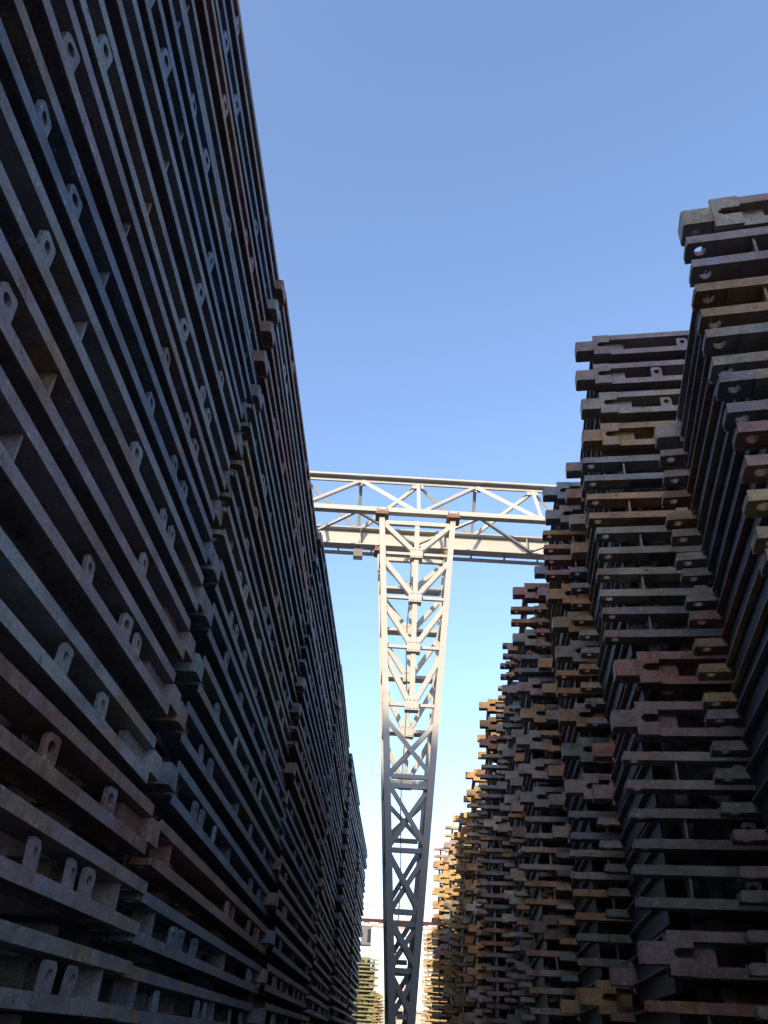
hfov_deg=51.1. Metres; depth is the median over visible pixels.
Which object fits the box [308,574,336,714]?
truss panel
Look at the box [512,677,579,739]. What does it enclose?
truss panel
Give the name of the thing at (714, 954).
truss panel
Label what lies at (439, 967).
truss panel
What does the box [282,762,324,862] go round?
truss panel
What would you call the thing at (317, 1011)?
truss panel
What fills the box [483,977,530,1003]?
truss panel
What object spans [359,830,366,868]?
truss panel
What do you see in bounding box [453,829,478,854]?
truss panel
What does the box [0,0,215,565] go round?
truss panel
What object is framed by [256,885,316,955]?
truss panel
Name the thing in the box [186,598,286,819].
truss panel
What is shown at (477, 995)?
truss panel
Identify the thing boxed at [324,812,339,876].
truss panel
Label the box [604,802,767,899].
truss panel
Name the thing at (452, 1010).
truss panel
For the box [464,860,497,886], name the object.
truss panel
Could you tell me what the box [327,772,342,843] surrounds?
truss panel
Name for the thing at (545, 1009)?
truss panel
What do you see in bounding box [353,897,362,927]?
truss panel
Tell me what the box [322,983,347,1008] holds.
truss panel
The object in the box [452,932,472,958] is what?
truss panel
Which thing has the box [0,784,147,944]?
truss panel
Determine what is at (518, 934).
truss panel
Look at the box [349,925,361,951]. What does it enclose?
truss panel
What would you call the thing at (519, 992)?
truss panel
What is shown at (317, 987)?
truss panel
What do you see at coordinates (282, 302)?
truss panel
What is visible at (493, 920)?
truss panel
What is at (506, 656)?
truss panel
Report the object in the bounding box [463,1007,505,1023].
truss panel
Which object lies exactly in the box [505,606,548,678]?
truss panel
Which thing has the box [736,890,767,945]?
truss panel
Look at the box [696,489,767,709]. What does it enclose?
truss panel
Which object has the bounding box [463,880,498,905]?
truss panel
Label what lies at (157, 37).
truss panel
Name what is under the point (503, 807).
truss panel
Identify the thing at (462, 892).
truss panel
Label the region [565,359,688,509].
truss panel
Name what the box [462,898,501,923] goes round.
truss panel
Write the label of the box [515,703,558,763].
truss panel
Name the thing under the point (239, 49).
truss panel
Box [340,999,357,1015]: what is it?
truss panel
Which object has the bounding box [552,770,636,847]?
truss panel
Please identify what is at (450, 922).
truss panel
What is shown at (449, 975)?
truss panel
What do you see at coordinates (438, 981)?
truss panel
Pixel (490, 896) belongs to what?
truss panel
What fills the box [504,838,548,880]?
truss panel
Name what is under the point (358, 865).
truss panel
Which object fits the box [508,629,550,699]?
truss panel
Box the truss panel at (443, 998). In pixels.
[432,989,452,1004]
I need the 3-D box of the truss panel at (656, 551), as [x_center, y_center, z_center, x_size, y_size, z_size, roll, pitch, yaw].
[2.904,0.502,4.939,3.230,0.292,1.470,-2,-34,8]
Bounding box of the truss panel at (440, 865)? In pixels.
[432,860,452,875]
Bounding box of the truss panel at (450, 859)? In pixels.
[443,855,464,871]
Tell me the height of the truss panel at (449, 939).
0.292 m
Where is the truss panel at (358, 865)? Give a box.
[355,857,365,892]
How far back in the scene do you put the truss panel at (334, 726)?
9.95 m
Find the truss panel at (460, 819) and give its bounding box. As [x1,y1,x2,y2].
[451,813,471,842]
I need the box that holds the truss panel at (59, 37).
[23,0,222,528]
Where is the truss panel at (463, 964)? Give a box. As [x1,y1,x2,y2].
[454,952,472,972]
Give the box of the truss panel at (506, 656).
[498,643,517,700]
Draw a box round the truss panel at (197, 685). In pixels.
[164,653,284,851]
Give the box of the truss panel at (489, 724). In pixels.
[478,717,505,759]
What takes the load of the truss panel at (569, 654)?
on the truss panel at (571, 694)
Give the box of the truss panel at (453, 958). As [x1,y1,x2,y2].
[444,947,465,965]
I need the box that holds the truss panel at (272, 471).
[247,384,307,645]
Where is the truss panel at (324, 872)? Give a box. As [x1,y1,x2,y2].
[315,853,335,909]
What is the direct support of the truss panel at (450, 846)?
on the truss panel at (450, 859)
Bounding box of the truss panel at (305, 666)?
[298,645,331,772]
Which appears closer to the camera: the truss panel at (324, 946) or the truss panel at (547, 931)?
the truss panel at (547, 931)
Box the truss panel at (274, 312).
[264,299,312,574]
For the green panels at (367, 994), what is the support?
on the ground
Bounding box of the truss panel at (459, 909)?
[455,897,469,921]
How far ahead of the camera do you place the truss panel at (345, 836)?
12.21 m
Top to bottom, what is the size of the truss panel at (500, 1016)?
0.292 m
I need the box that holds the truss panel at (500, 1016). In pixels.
[483,1003,533,1023]
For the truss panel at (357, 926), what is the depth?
14.94 m
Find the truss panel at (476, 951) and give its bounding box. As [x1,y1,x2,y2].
[465,939,503,966]
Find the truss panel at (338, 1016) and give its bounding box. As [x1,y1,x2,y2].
[320,1001,347,1023]
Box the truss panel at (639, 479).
[569,454,690,593]
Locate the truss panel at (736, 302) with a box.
[661,276,767,530]
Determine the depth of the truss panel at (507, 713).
9.12 m
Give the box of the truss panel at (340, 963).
[327,948,348,977]
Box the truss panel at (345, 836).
[341,827,356,875]
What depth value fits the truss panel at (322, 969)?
9.04 m
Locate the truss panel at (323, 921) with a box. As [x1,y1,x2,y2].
[309,898,334,945]
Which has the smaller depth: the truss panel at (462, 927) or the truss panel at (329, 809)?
the truss panel at (329, 809)
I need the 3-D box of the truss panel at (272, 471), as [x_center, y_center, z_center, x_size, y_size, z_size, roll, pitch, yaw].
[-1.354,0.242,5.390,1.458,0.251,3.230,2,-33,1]
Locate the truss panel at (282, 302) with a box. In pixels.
[275,280,317,555]
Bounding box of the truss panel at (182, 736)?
[139,701,276,882]
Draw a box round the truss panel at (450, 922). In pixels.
[442,916,467,934]
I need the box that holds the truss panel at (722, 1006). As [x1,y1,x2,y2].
[610,988,767,1023]
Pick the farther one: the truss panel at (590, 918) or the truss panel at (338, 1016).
the truss panel at (338, 1016)
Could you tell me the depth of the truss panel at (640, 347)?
5.41 m
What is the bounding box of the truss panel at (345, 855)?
[341,844,354,889]
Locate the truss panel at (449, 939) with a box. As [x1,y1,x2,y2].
[441,930,469,951]
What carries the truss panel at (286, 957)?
on the truss panel at (278, 988)
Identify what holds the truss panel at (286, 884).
on the truss panel at (284, 918)
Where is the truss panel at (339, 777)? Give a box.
[332,732,345,810]
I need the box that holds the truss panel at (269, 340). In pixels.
[259,321,310,596]
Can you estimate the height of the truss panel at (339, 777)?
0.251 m
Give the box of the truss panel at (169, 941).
[83,891,261,999]
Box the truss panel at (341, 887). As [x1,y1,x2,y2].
[336,877,353,917]
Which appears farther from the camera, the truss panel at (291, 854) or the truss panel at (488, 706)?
the truss panel at (488, 706)
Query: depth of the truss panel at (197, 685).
3.77 m
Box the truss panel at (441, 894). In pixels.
[432,887,450,905]
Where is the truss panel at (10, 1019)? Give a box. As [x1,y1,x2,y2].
[0,1014,21,1023]
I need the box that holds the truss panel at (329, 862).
[321,834,336,893]
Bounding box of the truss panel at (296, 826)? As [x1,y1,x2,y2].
[282,790,320,881]
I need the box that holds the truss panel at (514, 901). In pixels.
[502,888,547,928]
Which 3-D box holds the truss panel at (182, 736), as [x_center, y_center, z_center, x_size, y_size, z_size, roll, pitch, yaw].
[-1.460,1.564,4.247,1.458,0.251,3.230,2,-33,2]
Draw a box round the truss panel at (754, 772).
[712,731,767,825]
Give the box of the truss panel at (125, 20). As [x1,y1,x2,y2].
[104,0,243,460]
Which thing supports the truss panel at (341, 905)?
on the truss panel at (339, 922)
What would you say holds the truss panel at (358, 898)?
on the truss panel at (356, 908)
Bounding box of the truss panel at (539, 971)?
[517,946,579,987]
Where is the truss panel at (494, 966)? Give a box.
[482,952,531,979]
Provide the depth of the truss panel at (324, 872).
9.16 m
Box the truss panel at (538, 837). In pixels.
[518,814,571,869]
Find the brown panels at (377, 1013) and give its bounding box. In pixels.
[367,994,383,1023]
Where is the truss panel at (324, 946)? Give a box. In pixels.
[311,921,335,963]
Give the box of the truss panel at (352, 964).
[345,954,359,976]
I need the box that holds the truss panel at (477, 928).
[465,921,502,945]
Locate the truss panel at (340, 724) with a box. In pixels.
[336,699,348,781]
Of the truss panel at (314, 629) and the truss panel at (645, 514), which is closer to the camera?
the truss panel at (645, 514)
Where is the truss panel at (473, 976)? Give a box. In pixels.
[463,961,504,989]
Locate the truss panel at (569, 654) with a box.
[546,640,616,722]
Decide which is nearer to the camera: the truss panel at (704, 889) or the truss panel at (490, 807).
the truss panel at (704, 889)
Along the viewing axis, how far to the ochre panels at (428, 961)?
24.55 m
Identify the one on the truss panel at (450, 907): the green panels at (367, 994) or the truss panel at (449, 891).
the truss panel at (449, 891)
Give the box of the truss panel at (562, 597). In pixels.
[538,584,599,675]
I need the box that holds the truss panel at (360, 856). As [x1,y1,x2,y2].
[356,843,365,879]
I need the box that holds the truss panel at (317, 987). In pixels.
[299,970,329,1001]
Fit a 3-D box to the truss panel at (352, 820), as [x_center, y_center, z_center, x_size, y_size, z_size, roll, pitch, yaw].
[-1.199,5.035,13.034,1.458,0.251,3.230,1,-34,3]
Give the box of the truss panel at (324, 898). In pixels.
[315,876,334,926]
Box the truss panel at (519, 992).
[504,974,552,1007]
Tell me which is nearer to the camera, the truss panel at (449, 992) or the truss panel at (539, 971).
the truss panel at (539, 971)
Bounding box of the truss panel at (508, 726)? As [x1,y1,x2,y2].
[498,723,522,775]
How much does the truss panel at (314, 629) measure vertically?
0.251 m
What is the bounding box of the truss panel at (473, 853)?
[462,840,485,874]
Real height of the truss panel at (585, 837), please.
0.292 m
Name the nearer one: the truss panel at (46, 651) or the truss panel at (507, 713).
the truss panel at (46, 651)
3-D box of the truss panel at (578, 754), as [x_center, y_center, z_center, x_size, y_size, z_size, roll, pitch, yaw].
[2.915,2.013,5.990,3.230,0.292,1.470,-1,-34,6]
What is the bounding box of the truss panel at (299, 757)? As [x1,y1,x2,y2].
[283,725,327,836]
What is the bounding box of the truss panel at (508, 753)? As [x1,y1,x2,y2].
[497,744,525,794]
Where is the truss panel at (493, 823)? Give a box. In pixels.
[481,816,522,847]
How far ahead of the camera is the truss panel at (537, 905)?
6.65 m
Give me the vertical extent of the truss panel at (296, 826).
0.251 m
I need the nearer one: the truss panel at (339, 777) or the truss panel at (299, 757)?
the truss panel at (299, 757)
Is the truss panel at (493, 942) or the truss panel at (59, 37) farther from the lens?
the truss panel at (493, 942)
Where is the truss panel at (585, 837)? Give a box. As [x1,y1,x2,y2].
[556,810,643,877]
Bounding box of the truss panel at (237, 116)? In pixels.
[213,0,272,320]
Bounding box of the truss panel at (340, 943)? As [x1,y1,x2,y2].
[332,927,349,959]
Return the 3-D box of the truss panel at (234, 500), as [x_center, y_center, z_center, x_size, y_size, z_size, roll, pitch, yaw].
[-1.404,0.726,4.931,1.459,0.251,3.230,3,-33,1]
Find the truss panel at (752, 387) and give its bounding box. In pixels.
[680,368,767,610]
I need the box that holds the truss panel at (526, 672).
[509,654,554,723]
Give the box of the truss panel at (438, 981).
[432,973,449,989]
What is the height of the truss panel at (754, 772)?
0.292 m
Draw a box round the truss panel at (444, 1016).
[432,1002,451,1019]
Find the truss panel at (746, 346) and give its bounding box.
[671,322,767,569]
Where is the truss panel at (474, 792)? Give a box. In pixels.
[464,786,498,821]
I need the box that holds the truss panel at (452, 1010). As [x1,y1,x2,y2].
[444,1001,468,1017]
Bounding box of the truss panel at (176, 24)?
[161,0,256,403]
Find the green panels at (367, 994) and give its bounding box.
[352,957,378,1023]
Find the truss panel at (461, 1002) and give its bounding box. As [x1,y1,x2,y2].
[453,989,482,1012]
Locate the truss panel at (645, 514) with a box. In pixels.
[572,491,706,625]
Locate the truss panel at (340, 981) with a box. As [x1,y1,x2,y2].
[326,965,348,991]
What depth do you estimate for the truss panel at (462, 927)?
12.31 m
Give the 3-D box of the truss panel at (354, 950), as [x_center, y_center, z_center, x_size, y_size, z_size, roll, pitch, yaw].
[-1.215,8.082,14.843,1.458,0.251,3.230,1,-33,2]
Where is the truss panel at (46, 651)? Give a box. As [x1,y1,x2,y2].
[0,527,162,792]
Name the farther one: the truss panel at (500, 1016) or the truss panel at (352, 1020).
the truss panel at (352, 1020)
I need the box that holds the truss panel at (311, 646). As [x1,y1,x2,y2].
[304,621,333,754]
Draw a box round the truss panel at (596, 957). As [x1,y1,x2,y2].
[559,926,661,987]
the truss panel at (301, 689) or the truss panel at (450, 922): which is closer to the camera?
the truss panel at (301, 689)
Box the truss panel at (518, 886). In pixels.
[504,861,548,899]
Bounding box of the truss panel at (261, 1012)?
[235,994,308,1023]
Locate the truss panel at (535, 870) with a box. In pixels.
[513,843,595,897]
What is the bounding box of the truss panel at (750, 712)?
[704,548,767,757]
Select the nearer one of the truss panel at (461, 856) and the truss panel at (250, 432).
the truss panel at (250, 432)
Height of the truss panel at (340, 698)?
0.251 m
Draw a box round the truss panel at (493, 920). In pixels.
[481,903,513,935]
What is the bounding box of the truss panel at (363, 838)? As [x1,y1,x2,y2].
[359,818,367,857]
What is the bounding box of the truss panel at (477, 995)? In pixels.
[466,982,505,1008]
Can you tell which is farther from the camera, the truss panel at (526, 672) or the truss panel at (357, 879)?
the truss panel at (357, 879)
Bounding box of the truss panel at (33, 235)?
[0,82,207,611]
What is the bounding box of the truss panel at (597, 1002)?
[560,980,684,1023]
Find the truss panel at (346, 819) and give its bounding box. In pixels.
[342,810,356,860]
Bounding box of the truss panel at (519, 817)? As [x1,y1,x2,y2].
[502,813,530,858]
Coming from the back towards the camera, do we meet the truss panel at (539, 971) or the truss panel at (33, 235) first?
the truss panel at (539, 971)
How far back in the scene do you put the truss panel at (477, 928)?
10.80 m
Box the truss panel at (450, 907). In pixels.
[443,900,469,918]
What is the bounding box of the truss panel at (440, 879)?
[433,874,452,889]
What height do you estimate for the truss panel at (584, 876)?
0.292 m
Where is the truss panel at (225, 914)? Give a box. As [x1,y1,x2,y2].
[110,820,268,957]
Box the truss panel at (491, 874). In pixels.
[478,858,514,893]
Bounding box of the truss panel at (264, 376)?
[253,350,311,621]
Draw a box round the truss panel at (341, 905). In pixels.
[334,893,353,931]
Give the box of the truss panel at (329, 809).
[325,793,341,860]
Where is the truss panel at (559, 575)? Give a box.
[536,555,595,649]
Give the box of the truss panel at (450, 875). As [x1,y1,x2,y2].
[443,870,465,895]
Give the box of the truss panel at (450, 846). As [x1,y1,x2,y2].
[442,840,463,864]
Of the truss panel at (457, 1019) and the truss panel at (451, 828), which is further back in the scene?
the truss panel at (451, 828)
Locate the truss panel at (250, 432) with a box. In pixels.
[234,403,302,676]
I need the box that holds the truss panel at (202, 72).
[182,0,258,378]
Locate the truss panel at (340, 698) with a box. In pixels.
[337,683,348,763]
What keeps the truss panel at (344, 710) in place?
on the truss panel at (340, 698)
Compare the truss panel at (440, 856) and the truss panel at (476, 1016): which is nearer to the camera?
the truss panel at (476, 1016)
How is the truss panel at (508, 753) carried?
on the truss panel at (503, 807)
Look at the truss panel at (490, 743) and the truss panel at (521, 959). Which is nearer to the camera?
the truss panel at (521, 959)
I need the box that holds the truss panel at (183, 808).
[92,761,269,917]
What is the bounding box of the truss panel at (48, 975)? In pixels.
[0,919,132,1023]
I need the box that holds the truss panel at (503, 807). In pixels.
[500,767,521,812]
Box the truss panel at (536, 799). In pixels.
[512,784,563,846]
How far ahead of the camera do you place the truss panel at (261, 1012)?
5.62 m
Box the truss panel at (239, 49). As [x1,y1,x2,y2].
[225,0,278,298]
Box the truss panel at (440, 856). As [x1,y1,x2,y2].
[434,847,452,869]
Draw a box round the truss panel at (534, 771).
[511,757,561,817]
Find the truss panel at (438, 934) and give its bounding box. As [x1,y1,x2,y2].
[431,928,448,946]
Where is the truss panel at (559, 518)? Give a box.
[538,505,583,599]
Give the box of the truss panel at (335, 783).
[329,752,343,827]
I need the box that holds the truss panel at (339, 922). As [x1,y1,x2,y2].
[334,911,350,946]
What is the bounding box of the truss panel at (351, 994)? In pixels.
[342,983,357,1001]
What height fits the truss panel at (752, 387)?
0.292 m
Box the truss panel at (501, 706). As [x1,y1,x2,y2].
[495,663,519,718]
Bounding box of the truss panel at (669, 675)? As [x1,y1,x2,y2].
[592,650,737,767]
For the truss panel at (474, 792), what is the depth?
11.75 m
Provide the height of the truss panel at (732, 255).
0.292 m
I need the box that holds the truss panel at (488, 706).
[477,699,517,741]
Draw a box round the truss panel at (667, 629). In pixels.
[584,606,723,730]
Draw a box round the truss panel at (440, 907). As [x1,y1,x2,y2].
[433,899,450,917]
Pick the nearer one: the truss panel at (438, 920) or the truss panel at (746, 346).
the truss panel at (746, 346)
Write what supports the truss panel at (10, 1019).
on the truss panel
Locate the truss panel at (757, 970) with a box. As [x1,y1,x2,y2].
[746,963,767,1020]
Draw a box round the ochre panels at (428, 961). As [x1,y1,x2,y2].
[421,932,446,1023]
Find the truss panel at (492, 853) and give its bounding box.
[477,834,513,872]
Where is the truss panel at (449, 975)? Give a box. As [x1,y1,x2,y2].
[443,966,466,983]
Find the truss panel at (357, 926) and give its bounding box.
[352,909,362,938]
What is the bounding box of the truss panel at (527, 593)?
[508,583,548,654]
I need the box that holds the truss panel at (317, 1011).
[295,994,329,1023]
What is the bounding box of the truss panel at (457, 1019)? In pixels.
[452,1009,473,1023]
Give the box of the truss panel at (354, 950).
[348,938,360,963]
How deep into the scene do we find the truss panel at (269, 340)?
4.88 m
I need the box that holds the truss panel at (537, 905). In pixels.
[516,878,574,925]
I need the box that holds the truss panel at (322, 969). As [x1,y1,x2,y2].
[304,946,332,982]
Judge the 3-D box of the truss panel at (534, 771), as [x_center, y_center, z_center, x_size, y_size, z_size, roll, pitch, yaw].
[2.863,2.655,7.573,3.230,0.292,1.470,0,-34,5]
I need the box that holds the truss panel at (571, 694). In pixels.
[544,670,623,753]
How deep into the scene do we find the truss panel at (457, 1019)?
11.61 m
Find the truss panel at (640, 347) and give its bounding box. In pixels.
[565,330,691,478]
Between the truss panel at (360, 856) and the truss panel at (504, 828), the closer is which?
the truss panel at (504, 828)
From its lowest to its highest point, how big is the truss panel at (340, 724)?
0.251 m
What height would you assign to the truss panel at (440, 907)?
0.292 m
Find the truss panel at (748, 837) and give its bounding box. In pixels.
[730,825,767,881]
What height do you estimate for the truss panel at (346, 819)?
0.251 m
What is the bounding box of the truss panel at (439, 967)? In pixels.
[432,958,449,973]
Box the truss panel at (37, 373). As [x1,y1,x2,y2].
[0,228,195,662]
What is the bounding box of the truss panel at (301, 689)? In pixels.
[294,677,328,793]
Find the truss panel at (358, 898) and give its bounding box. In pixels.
[353,883,363,916]
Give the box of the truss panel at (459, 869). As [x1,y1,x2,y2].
[455,863,471,888]
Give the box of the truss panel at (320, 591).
[311,553,338,698]
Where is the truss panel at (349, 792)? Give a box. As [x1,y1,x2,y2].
[345,782,359,836]
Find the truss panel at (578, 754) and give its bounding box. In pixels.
[548,735,638,813]
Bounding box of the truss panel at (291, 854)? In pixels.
[274,817,318,903]
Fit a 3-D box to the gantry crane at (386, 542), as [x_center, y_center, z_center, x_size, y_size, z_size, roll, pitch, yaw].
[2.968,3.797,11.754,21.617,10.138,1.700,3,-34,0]
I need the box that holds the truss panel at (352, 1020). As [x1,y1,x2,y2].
[341,1014,356,1023]
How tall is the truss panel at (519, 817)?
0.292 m
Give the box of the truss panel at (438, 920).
[431,913,449,931]
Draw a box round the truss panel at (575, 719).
[548,703,618,784]
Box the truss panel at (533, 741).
[510,728,561,790]
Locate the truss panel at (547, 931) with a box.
[521,911,598,951]
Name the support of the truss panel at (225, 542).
on the truss panel at (217, 587)
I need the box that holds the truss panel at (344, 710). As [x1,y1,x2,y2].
[340,665,349,752]
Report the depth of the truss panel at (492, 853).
9.83 m
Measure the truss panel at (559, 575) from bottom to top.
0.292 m
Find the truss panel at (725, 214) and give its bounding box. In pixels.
[654,193,767,449]
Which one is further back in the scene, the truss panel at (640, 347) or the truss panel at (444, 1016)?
the truss panel at (444, 1016)
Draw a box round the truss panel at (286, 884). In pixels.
[263,855,317,932]
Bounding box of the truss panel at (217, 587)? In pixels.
[193,553,285,789]
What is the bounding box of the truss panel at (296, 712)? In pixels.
[288,702,327,814]
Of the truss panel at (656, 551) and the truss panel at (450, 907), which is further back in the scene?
the truss panel at (450, 907)
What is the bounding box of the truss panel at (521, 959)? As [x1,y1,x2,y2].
[505,946,548,976]
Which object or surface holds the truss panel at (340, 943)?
on the truss panel at (340, 963)
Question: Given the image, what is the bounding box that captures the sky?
[239,0,767,1010]
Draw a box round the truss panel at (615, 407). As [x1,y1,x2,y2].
[569,389,685,535]
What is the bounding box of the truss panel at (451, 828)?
[445,825,463,852]
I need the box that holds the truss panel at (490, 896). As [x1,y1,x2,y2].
[477,880,515,916]
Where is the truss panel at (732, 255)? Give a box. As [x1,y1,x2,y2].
[659,226,767,487]
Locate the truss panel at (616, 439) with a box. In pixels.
[570,420,677,559]
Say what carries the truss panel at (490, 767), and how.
on the truss panel at (489, 787)
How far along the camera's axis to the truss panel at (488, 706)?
10.78 m
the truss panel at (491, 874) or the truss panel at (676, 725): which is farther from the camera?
the truss panel at (491, 874)
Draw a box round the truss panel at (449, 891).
[445,885,459,902]
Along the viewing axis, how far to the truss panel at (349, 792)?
12.77 m
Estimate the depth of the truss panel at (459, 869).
12.71 m
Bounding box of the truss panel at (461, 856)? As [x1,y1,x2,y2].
[453,845,479,874]
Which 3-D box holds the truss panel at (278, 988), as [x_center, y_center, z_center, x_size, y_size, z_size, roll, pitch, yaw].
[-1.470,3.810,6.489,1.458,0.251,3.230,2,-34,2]
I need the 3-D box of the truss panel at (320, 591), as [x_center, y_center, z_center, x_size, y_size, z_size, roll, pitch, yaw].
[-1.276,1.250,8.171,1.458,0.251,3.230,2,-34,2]
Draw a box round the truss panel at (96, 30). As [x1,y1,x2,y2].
[72,0,232,492]
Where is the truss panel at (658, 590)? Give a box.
[578,567,712,694]
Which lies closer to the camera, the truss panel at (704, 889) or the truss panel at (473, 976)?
the truss panel at (704, 889)
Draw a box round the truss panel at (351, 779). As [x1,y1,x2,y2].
[348,767,360,823]
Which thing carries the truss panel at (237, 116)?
on the truss panel at (208, 25)
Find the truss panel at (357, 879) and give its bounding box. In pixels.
[354,871,363,904]
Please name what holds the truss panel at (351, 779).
on the truss panel at (349, 792)
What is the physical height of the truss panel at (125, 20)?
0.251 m
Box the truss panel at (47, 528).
[0,365,180,715]
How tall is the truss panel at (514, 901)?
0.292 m
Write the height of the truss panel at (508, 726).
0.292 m
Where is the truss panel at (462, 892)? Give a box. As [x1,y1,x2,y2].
[452,879,470,905]
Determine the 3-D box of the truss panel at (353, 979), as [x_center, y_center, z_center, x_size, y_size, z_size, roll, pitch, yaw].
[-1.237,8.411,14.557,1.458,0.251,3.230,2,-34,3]
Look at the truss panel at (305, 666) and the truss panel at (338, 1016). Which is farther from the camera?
the truss panel at (338, 1016)
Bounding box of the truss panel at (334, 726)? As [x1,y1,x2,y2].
[331,714,346,796]
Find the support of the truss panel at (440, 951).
on the truss panel at (439, 967)
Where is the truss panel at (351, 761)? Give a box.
[348,753,359,805]
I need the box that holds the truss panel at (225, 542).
[211,506,291,755]
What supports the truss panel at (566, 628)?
on the truss panel at (569, 654)
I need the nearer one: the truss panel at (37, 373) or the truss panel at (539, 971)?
the truss panel at (37, 373)
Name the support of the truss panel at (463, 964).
on the truss panel at (462, 984)
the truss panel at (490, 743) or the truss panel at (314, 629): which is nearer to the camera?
the truss panel at (314, 629)
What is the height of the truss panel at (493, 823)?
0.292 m
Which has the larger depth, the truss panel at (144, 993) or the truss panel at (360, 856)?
the truss panel at (360, 856)
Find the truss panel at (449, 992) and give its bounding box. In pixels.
[442,982,471,1002]
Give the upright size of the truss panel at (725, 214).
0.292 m
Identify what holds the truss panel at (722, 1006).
on the truss panel
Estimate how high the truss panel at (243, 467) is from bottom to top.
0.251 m
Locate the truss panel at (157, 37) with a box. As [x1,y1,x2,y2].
[137,0,248,422]
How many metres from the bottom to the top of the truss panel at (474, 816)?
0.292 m
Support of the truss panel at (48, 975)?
on the truss panel at (10, 1019)
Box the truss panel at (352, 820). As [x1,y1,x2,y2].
[345,797,359,849]
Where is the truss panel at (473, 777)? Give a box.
[463,769,497,803]
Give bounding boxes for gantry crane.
[310,471,563,1023]
[361,903,438,1023]
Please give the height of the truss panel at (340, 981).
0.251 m
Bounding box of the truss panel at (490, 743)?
[477,736,506,780]
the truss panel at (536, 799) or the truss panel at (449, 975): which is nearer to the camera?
the truss panel at (536, 799)
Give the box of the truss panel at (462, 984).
[454,973,476,991]
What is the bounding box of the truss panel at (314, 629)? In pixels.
[307,596,333,731]
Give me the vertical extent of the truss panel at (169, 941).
0.251 m
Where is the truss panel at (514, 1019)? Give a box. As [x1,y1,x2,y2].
[507,1003,558,1023]
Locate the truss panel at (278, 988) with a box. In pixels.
[241,958,308,1011]
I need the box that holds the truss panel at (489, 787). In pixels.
[478,774,505,815]
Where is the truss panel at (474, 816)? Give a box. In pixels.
[464,803,492,838]
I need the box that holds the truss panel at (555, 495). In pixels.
[534,482,579,582]
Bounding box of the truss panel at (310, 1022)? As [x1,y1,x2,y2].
[296,1020,315,1023]
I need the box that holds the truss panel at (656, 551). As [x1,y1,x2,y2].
[579,525,701,658]
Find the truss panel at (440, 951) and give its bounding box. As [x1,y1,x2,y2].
[433,944,447,959]
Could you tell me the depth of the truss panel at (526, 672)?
7.72 m
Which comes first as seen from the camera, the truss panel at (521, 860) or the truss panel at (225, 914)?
the truss panel at (225, 914)
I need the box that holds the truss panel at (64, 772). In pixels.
[0,653,160,856]
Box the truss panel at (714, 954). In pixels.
[609,920,767,1004]
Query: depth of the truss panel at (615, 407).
5.13 m
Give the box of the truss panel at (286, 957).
[244,920,312,983]
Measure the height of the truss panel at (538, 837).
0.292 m
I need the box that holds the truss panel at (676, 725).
[591,699,745,813]
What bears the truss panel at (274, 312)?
on the truss panel at (269, 340)
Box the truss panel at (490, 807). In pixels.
[479,794,508,835]
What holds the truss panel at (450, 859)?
on the truss panel at (450, 875)
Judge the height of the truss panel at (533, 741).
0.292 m
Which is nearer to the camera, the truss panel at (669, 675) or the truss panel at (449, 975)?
the truss panel at (669, 675)
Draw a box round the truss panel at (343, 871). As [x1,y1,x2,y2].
[337,861,354,903]
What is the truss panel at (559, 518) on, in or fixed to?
on the truss panel at (557, 536)
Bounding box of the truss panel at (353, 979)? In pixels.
[346,968,359,988]
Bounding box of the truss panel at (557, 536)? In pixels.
[533,530,585,626]
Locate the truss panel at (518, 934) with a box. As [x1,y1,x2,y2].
[502,913,547,955]
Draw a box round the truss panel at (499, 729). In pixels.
[496,681,535,734]
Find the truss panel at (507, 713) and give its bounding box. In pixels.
[497,702,535,752]
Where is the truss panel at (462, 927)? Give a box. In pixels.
[453,915,470,938]
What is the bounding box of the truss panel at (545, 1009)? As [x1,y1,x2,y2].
[520,982,581,1023]
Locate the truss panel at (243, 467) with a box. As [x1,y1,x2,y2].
[228,440,299,702]
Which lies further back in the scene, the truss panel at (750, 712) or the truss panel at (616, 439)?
the truss panel at (616, 439)
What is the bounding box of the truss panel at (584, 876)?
[555,849,631,911]
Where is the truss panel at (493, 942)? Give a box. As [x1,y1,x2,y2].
[481,926,527,956]
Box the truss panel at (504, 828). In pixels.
[498,791,523,837]
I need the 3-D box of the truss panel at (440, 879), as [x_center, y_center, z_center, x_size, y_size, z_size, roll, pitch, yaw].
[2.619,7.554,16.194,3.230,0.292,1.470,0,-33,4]
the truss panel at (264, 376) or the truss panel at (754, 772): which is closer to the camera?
the truss panel at (754, 772)
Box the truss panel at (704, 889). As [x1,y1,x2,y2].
[605,857,767,952]
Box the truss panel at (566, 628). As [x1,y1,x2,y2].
[542,612,599,701]
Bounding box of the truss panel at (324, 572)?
[315,532,341,683]
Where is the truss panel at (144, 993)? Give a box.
[72,951,254,1023]
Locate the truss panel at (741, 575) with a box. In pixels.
[687,420,767,655]
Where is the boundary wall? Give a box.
[378,1010,429,1023]
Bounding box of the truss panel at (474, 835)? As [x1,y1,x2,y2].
[464,823,488,855]
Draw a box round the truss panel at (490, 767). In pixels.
[479,754,516,796]
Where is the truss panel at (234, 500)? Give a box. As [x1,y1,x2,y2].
[219,471,294,725]
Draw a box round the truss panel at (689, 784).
[597,747,757,856]
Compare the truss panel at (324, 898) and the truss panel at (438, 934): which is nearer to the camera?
the truss panel at (324, 898)
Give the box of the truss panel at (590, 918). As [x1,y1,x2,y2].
[558,884,632,949]
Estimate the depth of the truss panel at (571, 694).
5.91 m
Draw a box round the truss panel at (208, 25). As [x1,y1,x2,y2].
[194,0,265,348]
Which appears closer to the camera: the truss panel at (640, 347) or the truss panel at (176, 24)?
the truss panel at (176, 24)

